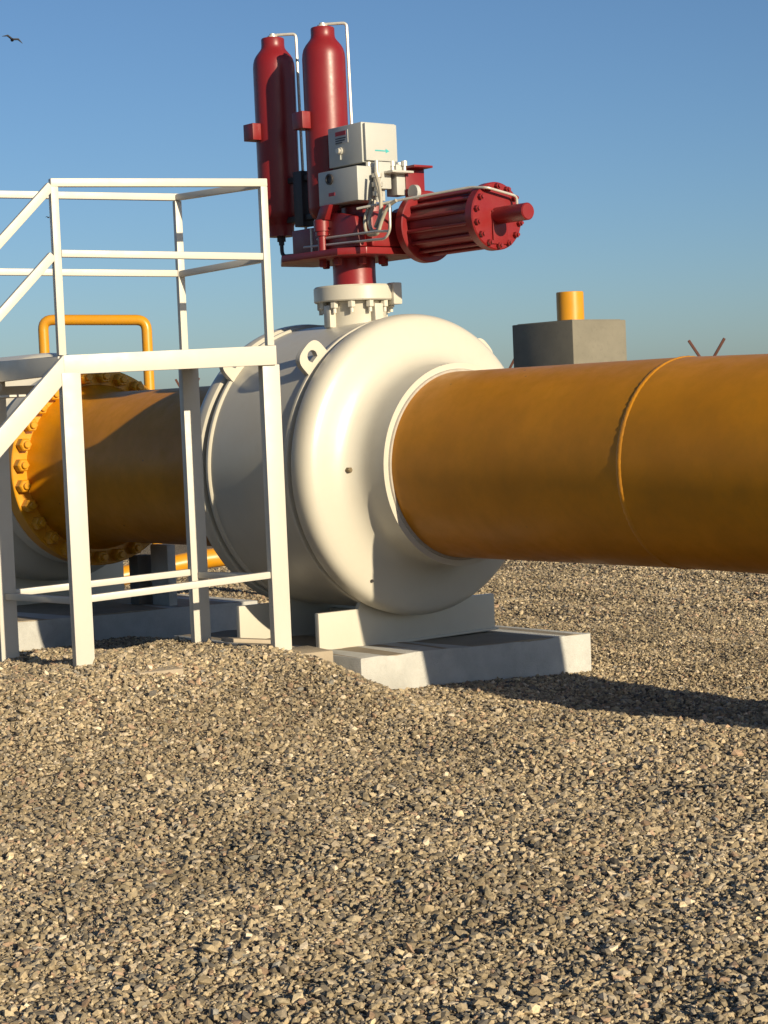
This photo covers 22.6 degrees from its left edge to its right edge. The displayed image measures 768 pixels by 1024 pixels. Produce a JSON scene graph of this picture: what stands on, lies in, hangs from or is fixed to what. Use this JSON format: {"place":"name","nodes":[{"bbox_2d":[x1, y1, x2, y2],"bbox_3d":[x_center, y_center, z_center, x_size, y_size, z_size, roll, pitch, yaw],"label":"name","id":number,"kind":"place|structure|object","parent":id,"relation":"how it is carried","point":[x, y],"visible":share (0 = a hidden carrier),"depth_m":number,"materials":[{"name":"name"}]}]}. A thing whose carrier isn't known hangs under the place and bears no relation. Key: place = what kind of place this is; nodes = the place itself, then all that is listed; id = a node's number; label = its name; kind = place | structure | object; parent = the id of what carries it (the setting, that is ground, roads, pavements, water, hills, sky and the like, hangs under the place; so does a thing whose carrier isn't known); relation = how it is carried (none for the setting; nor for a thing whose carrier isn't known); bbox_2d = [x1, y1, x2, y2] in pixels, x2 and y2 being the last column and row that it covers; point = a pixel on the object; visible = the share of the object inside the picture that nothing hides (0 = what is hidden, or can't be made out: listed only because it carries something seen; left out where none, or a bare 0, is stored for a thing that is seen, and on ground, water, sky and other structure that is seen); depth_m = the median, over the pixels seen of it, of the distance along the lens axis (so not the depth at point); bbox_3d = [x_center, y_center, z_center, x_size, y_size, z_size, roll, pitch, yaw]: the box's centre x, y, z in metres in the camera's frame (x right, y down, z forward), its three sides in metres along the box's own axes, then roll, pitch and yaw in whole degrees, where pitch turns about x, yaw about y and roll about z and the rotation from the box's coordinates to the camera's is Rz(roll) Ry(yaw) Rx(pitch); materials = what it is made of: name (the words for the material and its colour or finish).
{"place":"outdoors","nodes":[
{"label":"outdoors","id":0,"kind":"place"},
{"bbox_2d":[2,35,22,43],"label":"bird","id":1,"kind":"object","parent":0,"point":[12,39],"visible":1,"depth_m":59.95},
{"bbox_2d":[221,637,270,643],"bbox_3d":[-0.837,0.830,12.379,0.420,0.074,0.090,-4,3,-22],"label":"timber board","id":2,"kind":"object","parent":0,"point":[245,640],"visible":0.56,"depth_m":12.32,"materials":[{"name":"beige wood"}]},
{"bbox_2d":[0,543,767,1023],"bbox_3d":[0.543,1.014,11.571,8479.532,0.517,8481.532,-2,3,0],"label":"ground","id":3,"kind":"structure","parent":0,"point":[180,549],"depth_m":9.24,"materials":[{"name":"beige gravel"}]},
{"bbox_2d":[38,315,158,543],"bbox_3d":[-2.793,-0.464,18.996,1.122,3.003,0.104,-2,3,0],"label":"yellow pipe loop","id":4,"kind":"object","parent":3,"relation":"on","point":[47,321],"visible":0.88,"depth_m":18.88,"materials":[{"name":"paint"}]},
{"bbox_2d":[17,589,257,650],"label":"concrete block","id":5,"kind":"structure","parent":3,"relation":"on","point":[43,625],"depth_m":15.56,"materials":[{"name":"grey concrete"}]},
{"bbox_2d":[0,353,124,604],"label":"white vessel","id":6,"kind":"object","parent":5,"relation":"on","point":[36,565],"visible":0.15,"depth_m":16.02,"materials":[{"name":"metal"}]},
{"bbox_2d":[129,554,152,604],"bbox_3d":[-2.033,0.565,16.132,0.160,0.410,0.140,-5,4,-39],"label":"pipe support","id":7,"kind":"object","parent":5,"relation":"on","point":[140,564],"visible":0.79,"depth_m":16.07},
{"bbox_2d":[150,544,177,605],"bbox_3d":[-1.833,0.525,15.985,0.080,0.510,0.260,-5,4,-39],"label":"concrete pedestal","id":8,"kind":"object","parent":5,"relation":"on","point":[162,557],"visible":0.89,"depth_m":15.91,"materials":[{"name":"grey concrete"}]},
{"bbox_2d":[9,372,211,564],"bbox_3d":[-1.603,-0.352,14.790,1.606,1.606,2.575,-5,4,-39],"label":"flanged pipe","id":9,"kind":"object","parent":8,"relation":"on","point":[133,464],"visible":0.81,"depth_m":14.66,"materials":[{"name":"orange metal"}]},
{"bbox_2d":[95,665,182,677],"bbox_3d":[-1.440,0.976,10.912,0.520,0.160,0.340,-4,3,-28],"label":"concrete pad","id":10,"kind":"object","parent":3,"relation":"on","point":[173,670],"visible":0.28,"depth_m":10.85,"materials":[{"name":"beige concrete"}]},
{"bbox_2d":[0,178,291,666],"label":"access platform","id":11,"kind":"structure","parent":3,"relation":"on","point":[61,371],"depth_m":11.58,"materials":[{"name":"beige metal"}]},
{"bbox_2d":[123,548,224,584],"bbox_3d":[-2.016,0.750,18.456,2.911,0.833,0.199,-4,3,-24],"label":"drain pipe","id":12,"kind":"object","parent":3,"relation":"on","point":[213,559],"visible":0.16,"depth_m":18.43,"materials":[{"name":"metal"}]},
{"bbox_2d":[285,646,332,662],"bbox_3d":[-0.533,0.923,11.713,0.340,0.160,0.340,-4,3,-28],"label":"concrete pad","id":13,"kind":"object","parent":3,"relation":"on","point":[324,654],"visible":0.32,"depth_m":11.63,"materials":[{"name":"beige concrete"}]},
{"bbox_2d":[173,625,590,688],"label":"concrete block","id":14,"kind":"structure","parent":3,"relation":"on","point":[504,652],"depth_m":12.41,"materials":[{"name":"grey concrete"}]},
{"bbox_2d":[238,643,293,646],"bbox_3d":[-0.741,0.859,12.200,0.371,0.074,0.070,-4,3,-26],"label":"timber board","id":15,"kind":"object","parent":14,"relation":"on","point":[239,644],"visible":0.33,"depth_m":12.13,"materials":[{"name":"beige wood"}]},
{"bbox_2d":[200,282,504,648],"bbox_3d":[-0.146,-0.340,12.996,1.968,2.378,2.040,-5,4,-39],"label":"ball valve","id":16,"kind":"object","parent":14,"relation":"on","point":[357,369],"visible":0.81,"depth_m":12.33,"materials":[{"name":"white metal"}]},
{"bbox_2d":[243,22,533,284],"bbox_3d":[-0.025,-2.430,12.708,0.778,1.825,2.453,-5,4,-43],"label":"valve actuator","id":17,"kind":"object","parent":16,"relation":"on","point":[334,194],"visible":0.97,"depth_m":12.73,"materials":[{"name":"red paint"}]},
{"bbox_2d":[388,354,767,573],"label":"gas pipe","id":18,"kind":"object","parent":16,"relation":"attached to","point":[662,462],"visible":1,"depth_m":10.65,"materials":[{"name":"orange metal"}]},
{"bbox_2d":[512,319,626,367],"bbox_3d":[2.537,-1.054,25.818,1.000,2.999,1.150,-5,4,-39],"label":"concrete shaft","id":19,"kind":"object","parent":3,"relation":"on","point":[572,341],"visible":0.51,"depth_m":25.36,"materials":[{"name":"grey concrete"}]},
{"bbox_2d":[556,291,583,320],"bbox_3d":[2.495,-2.749,25.728,0.366,0.396,0.366,-2,3,0],"label":"pipe stub","id":20,"kind":"object","parent":19,"relation":"on","point":[570,305],"visible":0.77,"depth_m":25.57,"materials":[{"name":"yellow paint"}]},
{"bbox_2d":[688,338,725,355],"bbox_3d":[6.780,-2.050,40.063,0.894,3.130,0.095,0,4,37],"label":"fence post","id":21,"kind":"object","parent":3,"relation":"on","point":[716,351],"visible":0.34,"depth_m":39.86,"materials":[{"name":"metal"}]},
{"bbox_2d":[0,0,767,388],"label":"sky","id":22,"kind":"structure","parent":0,"point":[634,133],"materials":[{"name":"blue"}]}
]}

